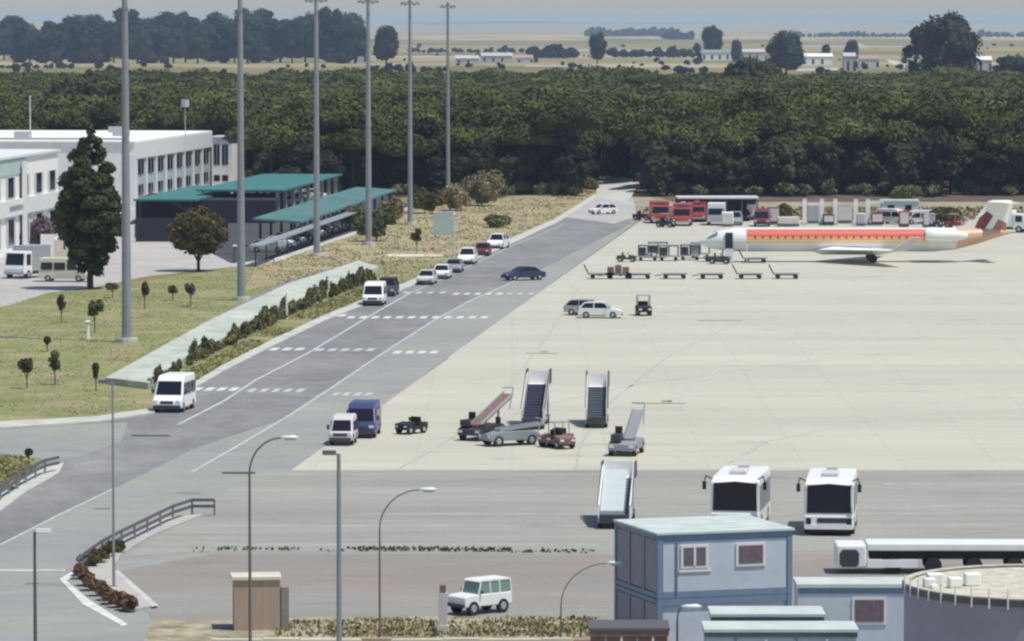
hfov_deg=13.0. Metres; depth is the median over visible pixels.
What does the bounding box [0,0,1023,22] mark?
sky
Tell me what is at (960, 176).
understorey tree
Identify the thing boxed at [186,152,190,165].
window
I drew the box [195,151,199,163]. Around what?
window
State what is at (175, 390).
van
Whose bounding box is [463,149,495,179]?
understorey tree
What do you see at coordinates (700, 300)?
oil stain
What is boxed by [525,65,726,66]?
field track
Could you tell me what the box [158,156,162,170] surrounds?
window
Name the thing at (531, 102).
pine tree
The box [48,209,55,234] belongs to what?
window
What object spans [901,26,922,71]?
eucalyptus tree
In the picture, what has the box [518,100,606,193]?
pine tree
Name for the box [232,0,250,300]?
lighting mast
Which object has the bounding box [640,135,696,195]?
understorey tree
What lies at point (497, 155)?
understorey tree
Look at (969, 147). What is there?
pine tree
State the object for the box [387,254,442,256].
pale verge line
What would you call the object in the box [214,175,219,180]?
window
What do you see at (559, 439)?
tow tractor
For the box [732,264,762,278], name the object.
baggage dolly
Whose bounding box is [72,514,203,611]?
hedge island
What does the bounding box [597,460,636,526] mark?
boarding stairs
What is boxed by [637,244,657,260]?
baggage cart
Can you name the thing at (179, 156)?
window
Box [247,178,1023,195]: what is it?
undergrowth
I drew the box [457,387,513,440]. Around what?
belt loader
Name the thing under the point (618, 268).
suitcase
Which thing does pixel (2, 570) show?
stop line
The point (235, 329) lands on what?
hedge bush
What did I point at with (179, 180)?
window
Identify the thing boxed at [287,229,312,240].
parked car
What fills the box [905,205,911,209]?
window
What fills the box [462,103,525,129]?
pine tree
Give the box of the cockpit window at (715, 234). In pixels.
[708,231,717,236]
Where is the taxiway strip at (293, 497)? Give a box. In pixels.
[128,470,1023,556]
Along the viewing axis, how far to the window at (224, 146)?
745.26 m
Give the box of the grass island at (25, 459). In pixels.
[1,454,39,480]
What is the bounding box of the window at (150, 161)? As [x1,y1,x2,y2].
[148,158,153,172]
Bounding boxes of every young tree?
[17,358,32,388]
[24,448,33,460]
[43,336,51,351]
[47,349,60,384]
[56,294,65,322]
[87,299,103,331]
[92,362,99,390]
[105,282,118,297]
[141,281,149,308]
[167,284,177,299]
[185,283,195,306]
[410,228,421,253]
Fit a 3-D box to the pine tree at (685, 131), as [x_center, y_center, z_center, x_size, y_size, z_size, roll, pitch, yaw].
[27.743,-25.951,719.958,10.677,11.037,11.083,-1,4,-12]
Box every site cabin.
[588,620,669,640]
[701,621,858,640]
[708,606,825,620]
[793,577,903,640]
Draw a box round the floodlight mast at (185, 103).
[181,100,188,186]
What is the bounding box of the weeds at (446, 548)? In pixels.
[192,545,594,552]
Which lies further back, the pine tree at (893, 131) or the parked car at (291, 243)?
the pine tree at (893, 131)
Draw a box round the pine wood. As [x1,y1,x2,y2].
[0,64,1023,170]
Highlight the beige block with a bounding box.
[230,572,288,630]
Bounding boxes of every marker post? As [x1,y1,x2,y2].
[29,96,30,130]
[84,320,90,338]
[233,245,236,261]
[286,291,287,319]
[453,213,454,256]
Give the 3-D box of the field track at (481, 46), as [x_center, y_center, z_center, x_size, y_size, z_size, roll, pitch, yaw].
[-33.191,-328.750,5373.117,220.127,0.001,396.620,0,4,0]
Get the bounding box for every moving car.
[501,266,545,280]
[588,203,617,213]
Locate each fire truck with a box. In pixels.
[649,199,669,222]
[672,201,692,225]
[688,200,706,221]
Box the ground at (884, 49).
[0,33,1023,443]
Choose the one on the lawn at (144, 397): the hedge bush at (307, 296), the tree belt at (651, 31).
the hedge bush at (307, 296)
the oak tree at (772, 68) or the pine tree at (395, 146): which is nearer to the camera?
the pine tree at (395, 146)
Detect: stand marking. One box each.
[526,353,557,353]
[634,403,685,403]
[698,320,741,320]
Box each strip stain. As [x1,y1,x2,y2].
[192,525,1023,525]
[211,544,597,544]
[358,513,959,514]
[864,505,1017,506]
[883,483,1023,483]
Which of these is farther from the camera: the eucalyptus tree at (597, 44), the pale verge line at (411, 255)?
the eucalyptus tree at (597, 44)
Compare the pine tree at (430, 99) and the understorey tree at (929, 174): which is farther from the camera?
the pine tree at (430, 99)
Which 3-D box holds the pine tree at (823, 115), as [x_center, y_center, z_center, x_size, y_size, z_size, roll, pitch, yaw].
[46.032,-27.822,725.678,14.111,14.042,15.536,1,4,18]
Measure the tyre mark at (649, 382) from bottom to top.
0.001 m
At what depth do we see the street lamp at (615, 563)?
193.13 m
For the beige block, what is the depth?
199.86 m
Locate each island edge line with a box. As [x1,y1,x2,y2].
[60,572,126,625]
[115,570,157,606]
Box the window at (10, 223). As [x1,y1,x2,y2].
[6,218,15,245]
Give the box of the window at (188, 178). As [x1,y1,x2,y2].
[186,175,190,184]
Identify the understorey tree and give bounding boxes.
[244,147,264,170]
[252,149,285,174]
[273,165,302,192]
[282,134,334,188]
[307,150,346,183]
[335,150,361,189]
[340,151,371,186]
[359,149,379,162]
[371,160,394,187]
[380,154,406,184]
[382,154,433,194]
[390,117,445,184]
[415,174,433,191]
[424,150,471,184]
[431,125,497,183]
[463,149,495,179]
[470,152,503,180]
[490,144,503,155]
[492,150,533,185]
[493,144,553,192]
[530,145,557,192]
[539,145,568,181]
[553,143,598,195]
[629,149,649,191]
[631,148,680,195]
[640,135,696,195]
[690,144,752,194]
[690,147,724,195]
[710,155,753,195]
[741,135,775,156]
[743,152,773,186]
[753,136,810,182]
[753,140,810,182]
[787,152,813,181]
[797,161,826,194]
[811,141,852,194]
[834,139,880,183]
[840,144,883,182]
[873,118,891,164]
[877,142,927,185]
[903,127,932,183]
[911,126,967,195]
[928,126,965,184]
[948,165,975,194]
[958,156,970,191]
[965,149,1017,194]
[974,121,1023,194]
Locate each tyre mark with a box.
[396,288,579,469]
[447,348,1017,447]
[574,307,767,469]
[716,409,1020,469]
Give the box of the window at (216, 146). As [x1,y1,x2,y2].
[214,144,219,164]
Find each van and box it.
[38,257,86,281]
[152,372,195,411]
[327,413,358,444]
[346,399,380,436]
[361,281,386,304]
[752,208,770,225]
[875,208,903,223]
[909,210,935,223]
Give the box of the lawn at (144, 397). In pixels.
[0,190,595,420]
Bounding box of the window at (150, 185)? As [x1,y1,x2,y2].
[148,182,152,192]
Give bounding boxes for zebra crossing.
[196,387,240,390]
[246,389,304,391]
[269,348,304,349]
[314,348,375,350]
[331,392,373,395]
[347,316,488,317]
[392,351,438,353]
[452,293,502,294]
[506,293,533,294]
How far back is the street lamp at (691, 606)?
171.05 m
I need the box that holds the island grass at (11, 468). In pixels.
[0,454,38,488]
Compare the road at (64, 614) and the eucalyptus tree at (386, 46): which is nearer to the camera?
the road at (64, 614)
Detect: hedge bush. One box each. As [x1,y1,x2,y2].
[73,563,88,575]
[77,553,100,564]
[77,570,95,581]
[82,575,98,587]
[88,579,106,591]
[90,548,109,561]
[97,584,111,596]
[100,543,117,554]
[101,588,117,601]
[104,540,125,551]
[108,590,126,604]
[117,594,133,606]
[121,596,138,608]
[153,364,161,379]
[171,361,180,371]
[185,354,193,365]
[188,337,198,360]
[198,335,210,351]
[198,348,209,358]
[209,338,218,350]
[209,344,214,353]
[216,340,221,350]
[222,337,234,345]
[224,334,237,343]
[230,322,240,337]
[240,320,250,335]
[249,322,254,333]
[252,315,262,330]
[258,305,271,326]
[269,305,278,321]
[270,312,277,321]
[273,305,280,316]
[278,308,284,319]
[279,295,290,316]
[288,299,297,312]
[288,303,295,314]
[296,298,306,310]
[303,294,314,304]
[305,284,316,300]
[305,299,312,306]
[315,285,321,302]
[318,276,328,298]
[319,286,326,297]
[328,286,334,297]
[329,280,338,294]
[337,283,341,293]
[338,278,346,292]
[342,278,350,289]
[344,275,351,288]
[347,271,356,285]
[355,266,366,283]
[365,268,373,280]
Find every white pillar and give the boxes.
[801,197,807,224]
[818,197,824,224]
[833,197,838,224]
[852,197,857,224]
[865,197,870,224]
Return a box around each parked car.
[250,239,285,251]
[266,236,298,247]
[274,232,305,243]
[287,193,311,201]
[287,195,303,204]
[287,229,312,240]
[295,191,312,199]
[296,225,323,235]
[308,222,337,233]
[320,218,344,229]
[327,216,352,226]
[379,277,398,295]
[416,269,437,284]
[432,264,451,278]
[444,258,463,272]
[457,247,477,263]
[474,242,491,255]
[487,233,509,248]
[563,299,597,315]
[578,301,622,317]
[730,211,742,224]
[739,209,750,220]
[937,215,968,221]
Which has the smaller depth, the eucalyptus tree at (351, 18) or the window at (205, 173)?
the window at (205, 173)
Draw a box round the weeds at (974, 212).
[644,206,1023,219]
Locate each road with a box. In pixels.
[0,218,867,640]
[0,422,127,458]
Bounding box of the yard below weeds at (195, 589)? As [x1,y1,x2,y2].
[119,554,1023,621]
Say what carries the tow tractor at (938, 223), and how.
on the apron at (907, 313)
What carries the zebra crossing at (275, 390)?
on the service lane
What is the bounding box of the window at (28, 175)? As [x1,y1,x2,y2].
[20,174,29,195]
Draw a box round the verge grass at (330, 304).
[151,280,377,392]
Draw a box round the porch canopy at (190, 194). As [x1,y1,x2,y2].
[133,186,234,217]
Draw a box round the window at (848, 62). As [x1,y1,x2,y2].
[847,61,849,70]
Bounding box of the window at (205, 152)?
[203,149,208,162]
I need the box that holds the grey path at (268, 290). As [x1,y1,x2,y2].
[220,261,355,314]
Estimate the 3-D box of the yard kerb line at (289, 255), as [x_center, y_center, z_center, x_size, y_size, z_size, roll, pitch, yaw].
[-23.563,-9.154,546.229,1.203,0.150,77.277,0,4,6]
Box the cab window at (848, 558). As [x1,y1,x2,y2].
[840,550,858,566]
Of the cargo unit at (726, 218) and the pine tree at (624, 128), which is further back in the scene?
the pine tree at (624, 128)
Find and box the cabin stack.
[613,515,794,640]
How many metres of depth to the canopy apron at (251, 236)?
570.56 m
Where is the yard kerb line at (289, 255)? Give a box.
[274,232,356,261]
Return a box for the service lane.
[0,217,629,543]
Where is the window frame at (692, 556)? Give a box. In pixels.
[680,544,707,568]
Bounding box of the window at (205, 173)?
[204,172,207,181]
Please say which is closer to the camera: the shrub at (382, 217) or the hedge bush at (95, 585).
the hedge bush at (95, 585)
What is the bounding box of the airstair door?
[725,249,733,262]
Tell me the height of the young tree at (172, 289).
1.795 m
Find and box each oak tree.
[45,77,88,95]
[66,77,129,98]
[75,72,110,84]
[721,56,767,76]
[764,63,785,74]
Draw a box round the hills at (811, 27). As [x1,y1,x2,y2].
[112,21,1023,32]
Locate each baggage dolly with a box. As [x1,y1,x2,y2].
[584,265,613,278]
[598,273,628,278]
[619,273,651,278]
[655,273,687,278]
[692,273,724,278]
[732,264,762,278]
[738,249,767,262]
[769,265,799,278]
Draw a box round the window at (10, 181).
[6,176,15,198]
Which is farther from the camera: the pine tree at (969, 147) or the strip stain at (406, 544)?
the pine tree at (969, 147)
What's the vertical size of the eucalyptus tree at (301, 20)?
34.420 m
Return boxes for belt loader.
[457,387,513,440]
[479,416,543,446]
[608,402,644,455]
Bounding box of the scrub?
[10,43,1013,73]
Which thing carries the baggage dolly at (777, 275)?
on the apron at (907, 313)
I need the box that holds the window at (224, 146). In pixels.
[222,144,227,164]
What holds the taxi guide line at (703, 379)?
on the apron at (907, 313)
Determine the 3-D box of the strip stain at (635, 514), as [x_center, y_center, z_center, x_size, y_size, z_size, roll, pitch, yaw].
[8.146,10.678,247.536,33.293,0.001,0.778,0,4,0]
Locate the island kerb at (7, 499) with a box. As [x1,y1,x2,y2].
[0,462,63,510]
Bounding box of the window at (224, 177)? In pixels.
[222,175,227,180]
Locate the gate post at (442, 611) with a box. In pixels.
[437,585,448,632]
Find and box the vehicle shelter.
[676,196,758,221]
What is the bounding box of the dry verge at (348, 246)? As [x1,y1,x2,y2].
[245,191,595,289]
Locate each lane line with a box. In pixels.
[0,488,115,544]
[176,293,410,424]
[191,278,520,471]
[411,225,561,292]
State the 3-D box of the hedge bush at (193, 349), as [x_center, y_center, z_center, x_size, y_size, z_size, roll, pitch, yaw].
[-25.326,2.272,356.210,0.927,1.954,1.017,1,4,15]
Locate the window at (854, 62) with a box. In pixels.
[853,61,855,70]
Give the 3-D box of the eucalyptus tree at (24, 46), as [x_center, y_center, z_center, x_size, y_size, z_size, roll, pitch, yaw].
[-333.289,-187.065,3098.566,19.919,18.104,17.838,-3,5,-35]
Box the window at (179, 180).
[177,177,181,186]
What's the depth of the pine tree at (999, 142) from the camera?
706.36 m
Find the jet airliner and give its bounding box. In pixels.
[699,200,1018,262]
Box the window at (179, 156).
[177,153,181,167]
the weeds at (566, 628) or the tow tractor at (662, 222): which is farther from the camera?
the tow tractor at (662, 222)
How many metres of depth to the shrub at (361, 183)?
722.10 m
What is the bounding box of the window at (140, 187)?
[138,184,142,194]
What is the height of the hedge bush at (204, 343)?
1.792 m
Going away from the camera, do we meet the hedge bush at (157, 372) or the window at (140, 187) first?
the hedge bush at (157, 372)
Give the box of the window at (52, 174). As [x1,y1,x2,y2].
[48,169,56,190]
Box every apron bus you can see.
[702,465,770,520]
[796,467,860,532]
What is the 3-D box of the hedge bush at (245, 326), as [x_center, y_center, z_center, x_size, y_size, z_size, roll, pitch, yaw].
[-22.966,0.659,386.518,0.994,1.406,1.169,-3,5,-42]
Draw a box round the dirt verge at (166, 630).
[144,615,597,640]
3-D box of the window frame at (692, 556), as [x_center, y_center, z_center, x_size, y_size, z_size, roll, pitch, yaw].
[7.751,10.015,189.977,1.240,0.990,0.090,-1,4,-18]
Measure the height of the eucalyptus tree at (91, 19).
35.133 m
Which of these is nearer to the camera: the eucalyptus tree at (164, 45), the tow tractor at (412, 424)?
the tow tractor at (412, 424)
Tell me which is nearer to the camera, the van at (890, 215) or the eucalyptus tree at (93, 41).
the van at (890, 215)
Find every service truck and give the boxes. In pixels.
[4,244,50,277]
[707,202,725,224]
[981,210,1023,232]
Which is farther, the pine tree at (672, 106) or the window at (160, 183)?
the pine tree at (672, 106)
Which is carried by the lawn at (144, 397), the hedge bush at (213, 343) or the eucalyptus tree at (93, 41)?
the hedge bush at (213, 343)
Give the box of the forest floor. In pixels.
[210,147,1023,201]
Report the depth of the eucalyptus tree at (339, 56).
3043.47 m
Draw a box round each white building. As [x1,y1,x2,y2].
[0,126,211,204]
[0,149,59,257]
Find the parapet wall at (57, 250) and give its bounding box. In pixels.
[40,234,67,256]
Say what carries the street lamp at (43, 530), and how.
on the road at (64, 614)
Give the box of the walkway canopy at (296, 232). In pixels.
[248,212,356,265]
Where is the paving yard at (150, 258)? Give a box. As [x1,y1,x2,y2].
[0,187,407,306]
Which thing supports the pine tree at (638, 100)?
on the forest floor
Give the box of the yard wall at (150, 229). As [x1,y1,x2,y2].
[136,218,227,240]
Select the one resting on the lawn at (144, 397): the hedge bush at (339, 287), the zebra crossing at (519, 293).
the hedge bush at (339, 287)
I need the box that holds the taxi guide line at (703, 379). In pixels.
[668,358,735,401]
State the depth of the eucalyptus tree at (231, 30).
3066.94 m
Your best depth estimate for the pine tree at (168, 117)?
760.02 m
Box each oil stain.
[493,458,524,458]
[691,300,709,301]
[909,384,953,384]
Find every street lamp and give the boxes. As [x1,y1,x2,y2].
[33,528,50,640]
[98,380,117,586]
[222,435,298,640]
[322,450,341,640]
[379,487,436,636]
[560,561,623,636]
[676,604,701,640]
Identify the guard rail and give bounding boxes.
[0,456,58,499]
[76,498,215,565]
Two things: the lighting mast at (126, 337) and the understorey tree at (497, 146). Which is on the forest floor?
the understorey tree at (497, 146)
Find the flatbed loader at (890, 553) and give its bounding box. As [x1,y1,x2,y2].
[834,539,1023,573]
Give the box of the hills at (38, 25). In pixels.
[0,20,60,29]
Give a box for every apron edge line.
[380,376,422,405]
[448,222,638,357]
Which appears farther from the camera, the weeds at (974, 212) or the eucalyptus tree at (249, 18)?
the eucalyptus tree at (249, 18)
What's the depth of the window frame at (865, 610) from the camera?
194.65 m
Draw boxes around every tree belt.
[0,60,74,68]
[363,62,449,71]
[407,45,528,52]
[525,43,579,57]
[584,26,673,35]
[606,45,694,56]
[661,28,694,39]
[795,30,909,36]
[973,29,1023,36]
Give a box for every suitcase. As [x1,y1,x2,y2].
[607,267,613,272]
[615,265,621,272]
[622,267,628,272]
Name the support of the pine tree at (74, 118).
on the forest floor
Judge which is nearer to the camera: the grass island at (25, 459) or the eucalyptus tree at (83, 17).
the grass island at (25, 459)
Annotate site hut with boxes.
[879,199,919,209]
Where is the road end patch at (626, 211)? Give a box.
[567,198,635,223]
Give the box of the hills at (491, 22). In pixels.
[370,21,1023,24]
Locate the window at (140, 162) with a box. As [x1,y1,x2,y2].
[138,160,143,174]
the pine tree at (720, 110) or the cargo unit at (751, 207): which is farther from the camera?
the pine tree at (720, 110)
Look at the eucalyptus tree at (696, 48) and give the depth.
2992.95 m
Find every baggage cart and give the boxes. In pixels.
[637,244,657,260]
[646,241,667,257]
[655,244,678,260]
[679,244,699,259]
[688,242,709,257]
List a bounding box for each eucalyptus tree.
[0,15,32,47]
[0,28,13,59]
[7,24,28,62]
[16,37,41,62]
[27,22,36,30]
[27,31,54,62]
[30,29,45,43]
[41,20,57,32]
[41,29,68,62]
[54,31,70,61]
[56,22,69,32]
[61,13,84,28]
[61,19,96,63]
[75,14,89,23]
[83,13,106,46]
[85,28,103,63]
[87,22,112,61]
[98,20,121,62]
[110,7,121,58]
[114,18,141,28]
[118,26,153,63]
[128,8,142,58]
[133,26,165,62]
[140,17,154,28]
[149,11,183,58]
[152,25,174,62]
[166,30,187,62]
[170,10,189,29]
[178,16,200,59]
[181,32,188,61]
[185,28,212,63]
[199,11,233,49]
[203,28,217,61]
[209,23,234,62]
[223,21,246,62]
[228,31,264,63]
[233,8,249,20]
[243,10,265,31]
[246,20,271,62]
[255,8,273,41]
[264,25,282,61]
[265,21,288,62]
[269,18,278,24]
[279,19,290,23]
[279,19,304,62]
[291,15,309,31]
[293,34,313,61]
[303,10,318,21]
[303,20,322,60]
[318,6,332,58]
[318,15,340,62]
[327,26,357,63]
[330,8,346,44]
[338,23,371,63]
[341,12,365,26]
[371,25,399,64]
[587,31,607,63]
[692,43,702,63]
[701,25,724,49]
[730,38,742,60]
[758,59,781,69]
[765,43,772,61]
[767,30,806,74]
[821,44,830,52]
[843,39,858,58]
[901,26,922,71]
[911,10,983,70]
[993,54,1023,72]
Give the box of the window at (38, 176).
[34,171,43,192]
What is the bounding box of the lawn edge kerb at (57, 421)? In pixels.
[0,408,154,428]
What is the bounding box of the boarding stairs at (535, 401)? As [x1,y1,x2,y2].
[520,368,551,428]
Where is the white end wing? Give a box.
[212,135,236,185]
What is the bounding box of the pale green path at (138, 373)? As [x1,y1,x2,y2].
[106,261,378,388]
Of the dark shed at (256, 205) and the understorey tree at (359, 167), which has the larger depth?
the understorey tree at (359, 167)
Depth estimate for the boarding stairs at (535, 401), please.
301.89 m
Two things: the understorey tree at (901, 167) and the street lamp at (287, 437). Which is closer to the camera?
the street lamp at (287, 437)
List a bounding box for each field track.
[218,64,445,65]
[370,56,697,56]
[399,46,575,46]
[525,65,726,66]
[577,50,694,51]
[801,46,905,46]
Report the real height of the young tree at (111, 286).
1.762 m
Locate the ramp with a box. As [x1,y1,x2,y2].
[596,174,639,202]
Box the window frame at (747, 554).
[736,542,765,566]
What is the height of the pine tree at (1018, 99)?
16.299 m
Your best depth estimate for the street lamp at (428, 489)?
191.02 m
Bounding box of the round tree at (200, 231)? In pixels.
[166,204,229,270]
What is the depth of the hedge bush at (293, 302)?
417.10 m
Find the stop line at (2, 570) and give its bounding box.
[0,569,64,571]
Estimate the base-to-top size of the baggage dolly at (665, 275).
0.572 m
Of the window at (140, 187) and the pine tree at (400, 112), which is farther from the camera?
the pine tree at (400, 112)
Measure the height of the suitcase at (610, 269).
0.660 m
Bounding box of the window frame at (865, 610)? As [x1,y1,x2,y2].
[852,597,886,624]
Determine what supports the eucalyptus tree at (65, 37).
on the ground at (884, 49)
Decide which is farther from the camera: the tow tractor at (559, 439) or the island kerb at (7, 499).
the tow tractor at (559, 439)
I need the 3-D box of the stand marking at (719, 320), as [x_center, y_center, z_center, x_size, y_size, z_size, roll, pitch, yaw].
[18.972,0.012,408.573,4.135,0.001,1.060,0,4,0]
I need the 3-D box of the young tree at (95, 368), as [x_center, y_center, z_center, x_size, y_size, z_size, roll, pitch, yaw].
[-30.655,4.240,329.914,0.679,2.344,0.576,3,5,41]
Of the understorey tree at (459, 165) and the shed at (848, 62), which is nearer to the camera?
the understorey tree at (459, 165)
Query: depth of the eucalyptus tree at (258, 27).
3094.26 m
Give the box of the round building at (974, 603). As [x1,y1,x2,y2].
[902,564,1023,640]
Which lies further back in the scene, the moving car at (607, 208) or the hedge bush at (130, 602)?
the moving car at (607, 208)
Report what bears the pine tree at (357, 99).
on the forest floor
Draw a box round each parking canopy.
[196,174,342,208]
[253,187,396,242]
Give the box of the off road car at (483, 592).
[447,575,511,615]
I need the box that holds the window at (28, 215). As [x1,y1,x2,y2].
[21,215,29,240]
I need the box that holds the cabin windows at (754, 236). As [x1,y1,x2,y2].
[754,236,915,237]
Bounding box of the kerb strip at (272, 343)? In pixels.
[153,194,597,411]
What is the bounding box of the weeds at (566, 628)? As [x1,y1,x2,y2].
[275,615,599,636]
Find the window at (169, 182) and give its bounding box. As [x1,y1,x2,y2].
[167,179,171,188]
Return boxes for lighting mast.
[115,0,137,342]
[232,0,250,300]
[305,0,327,256]
[357,0,378,244]
[400,0,419,224]
[439,2,455,185]
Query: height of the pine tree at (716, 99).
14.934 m
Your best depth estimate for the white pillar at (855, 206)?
602.88 m
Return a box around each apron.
[134,194,407,262]
[292,216,1023,469]
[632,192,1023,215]
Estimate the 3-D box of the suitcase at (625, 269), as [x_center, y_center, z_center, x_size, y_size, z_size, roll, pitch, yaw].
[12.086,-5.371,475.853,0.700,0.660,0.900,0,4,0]
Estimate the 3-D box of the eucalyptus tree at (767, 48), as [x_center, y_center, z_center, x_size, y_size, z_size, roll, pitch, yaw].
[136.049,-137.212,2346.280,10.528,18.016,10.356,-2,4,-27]
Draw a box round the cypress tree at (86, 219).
[51,125,121,288]
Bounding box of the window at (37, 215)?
[35,212,43,218]
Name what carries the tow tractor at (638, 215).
on the apron at (907, 313)
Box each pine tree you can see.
[0,97,29,104]
[0,102,50,125]
[0,111,39,129]
[29,98,81,109]
[36,112,75,129]
[38,104,67,114]
[43,106,117,129]
[81,96,138,121]
[101,120,152,129]
[120,94,190,129]
[129,104,195,130]
[167,96,199,129]
[172,94,217,108]
[177,102,203,128]
[178,112,228,152]
[188,104,222,181]
[195,97,226,105]
[204,100,280,169]
[222,120,265,175]
[232,122,299,173]
[247,111,302,166]
[251,103,275,174]
[264,109,335,133]
[274,130,329,150]
[277,97,326,111]
[307,93,378,110]
[308,103,383,190]
[323,126,364,188]
[326,129,380,187]
[353,96,388,104]
[363,101,400,157]
[371,119,418,181]
[374,105,445,179]
[376,133,440,194]
[388,91,444,104]
[398,95,450,108]
[406,103,443,185]
[435,103,481,124]
[437,125,493,182]
[440,121,470,183]
[442,88,512,110]
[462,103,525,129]
[478,125,504,135]
[493,123,558,181]
[495,93,520,99]
[496,92,568,184]
[506,110,581,183]
[507,87,540,97]
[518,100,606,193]
[522,90,563,97]
[527,93,575,100]
[548,134,582,183]
[569,97,619,107]
[579,129,619,177]
[583,101,622,174]
[595,91,639,175]
[602,106,666,177]
[603,119,621,176]
[606,102,627,175]
[606,113,682,188]
[620,95,641,172]
[624,95,704,119]
[625,123,681,193]
[670,116,722,128]
[672,125,707,181]
[676,111,727,185]
[687,125,760,182]
[697,92,736,108]
[702,109,726,182]
[707,117,768,151]
[720,89,785,110]
[721,110,777,186]
[725,91,809,185]
[758,106,833,184]
[758,110,824,181]
[767,129,836,182]
[790,93,854,107]
[808,116,882,193]
[809,83,876,102]
[810,101,855,179]
[829,108,864,183]
[830,112,882,183]
[849,99,871,180]
[852,94,919,120]
[869,118,930,183]
[887,98,973,179]
[911,90,982,112]
[926,97,983,185]
[933,121,973,180]
[949,134,979,193]
[965,117,997,190]
[967,118,1015,191]
[970,116,982,123]
[976,95,1011,116]
[980,111,1023,182]
[981,131,1023,183]
[998,101,1023,115]
[1007,95,1023,106]
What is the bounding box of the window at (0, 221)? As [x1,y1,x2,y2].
[0,221,1,247]
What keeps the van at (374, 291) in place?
on the service lane
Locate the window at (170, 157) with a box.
[167,155,172,168]
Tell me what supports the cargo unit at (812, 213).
on the apron at (907, 313)
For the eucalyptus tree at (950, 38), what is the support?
on the ground at (884, 49)
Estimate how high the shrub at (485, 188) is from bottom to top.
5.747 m
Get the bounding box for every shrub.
[19,232,22,244]
[29,215,54,243]
[244,169,254,177]
[339,177,378,187]
[343,205,372,224]
[351,205,398,240]
[379,197,404,218]
[406,187,450,212]
[444,183,471,210]
[460,169,506,205]
[483,214,510,226]
[576,176,598,191]
[774,203,792,216]
[889,184,923,198]
[929,206,963,221]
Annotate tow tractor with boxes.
[395,416,427,433]
[537,427,573,446]
[545,420,575,448]
[615,252,636,261]
[632,206,648,219]
[635,295,651,315]
[655,213,676,227]
[707,253,730,263]
[922,214,943,227]
[944,213,965,227]
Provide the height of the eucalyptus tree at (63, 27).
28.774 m
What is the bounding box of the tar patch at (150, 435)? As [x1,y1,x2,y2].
[131,435,169,435]
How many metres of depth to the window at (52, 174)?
547.91 m
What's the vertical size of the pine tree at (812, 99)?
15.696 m
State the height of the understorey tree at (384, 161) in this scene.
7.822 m
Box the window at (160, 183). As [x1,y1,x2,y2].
[158,181,162,190]
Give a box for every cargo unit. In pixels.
[721,212,732,225]
[746,203,756,219]
[767,207,779,223]
[777,217,798,225]
[807,204,818,222]
[823,214,833,224]
[837,205,852,222]
[856,213,865,224]
[871,212,882,224]
[898,211,908,226]
[922,213,934,226]
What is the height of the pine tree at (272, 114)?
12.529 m
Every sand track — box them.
[796,68,838,70]
[887,60,905,66]
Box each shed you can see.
[136,193,283,222]
[353,55,365,62]
[455,55,478,63]
[481,53,512,62]
[515,55,532,63]
[700,50,731,60]
[741,49,764,61]
[801,53,832,65]
[842,53,855,71]
[857,55,878,68]
[975,56,991,71]
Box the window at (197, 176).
[195,174,199,183]
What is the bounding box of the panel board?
[433,211,454,237]
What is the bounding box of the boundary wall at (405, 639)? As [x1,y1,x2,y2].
[211,637,589,640]
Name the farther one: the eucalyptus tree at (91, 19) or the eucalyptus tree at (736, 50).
the eucalyptus tree at (91, 19)
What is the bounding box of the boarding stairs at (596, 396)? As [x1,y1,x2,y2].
[585,371,609,426]
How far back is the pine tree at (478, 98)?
745.20 m
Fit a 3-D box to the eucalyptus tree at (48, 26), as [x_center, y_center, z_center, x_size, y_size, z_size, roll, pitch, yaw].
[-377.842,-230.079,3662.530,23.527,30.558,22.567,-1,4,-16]

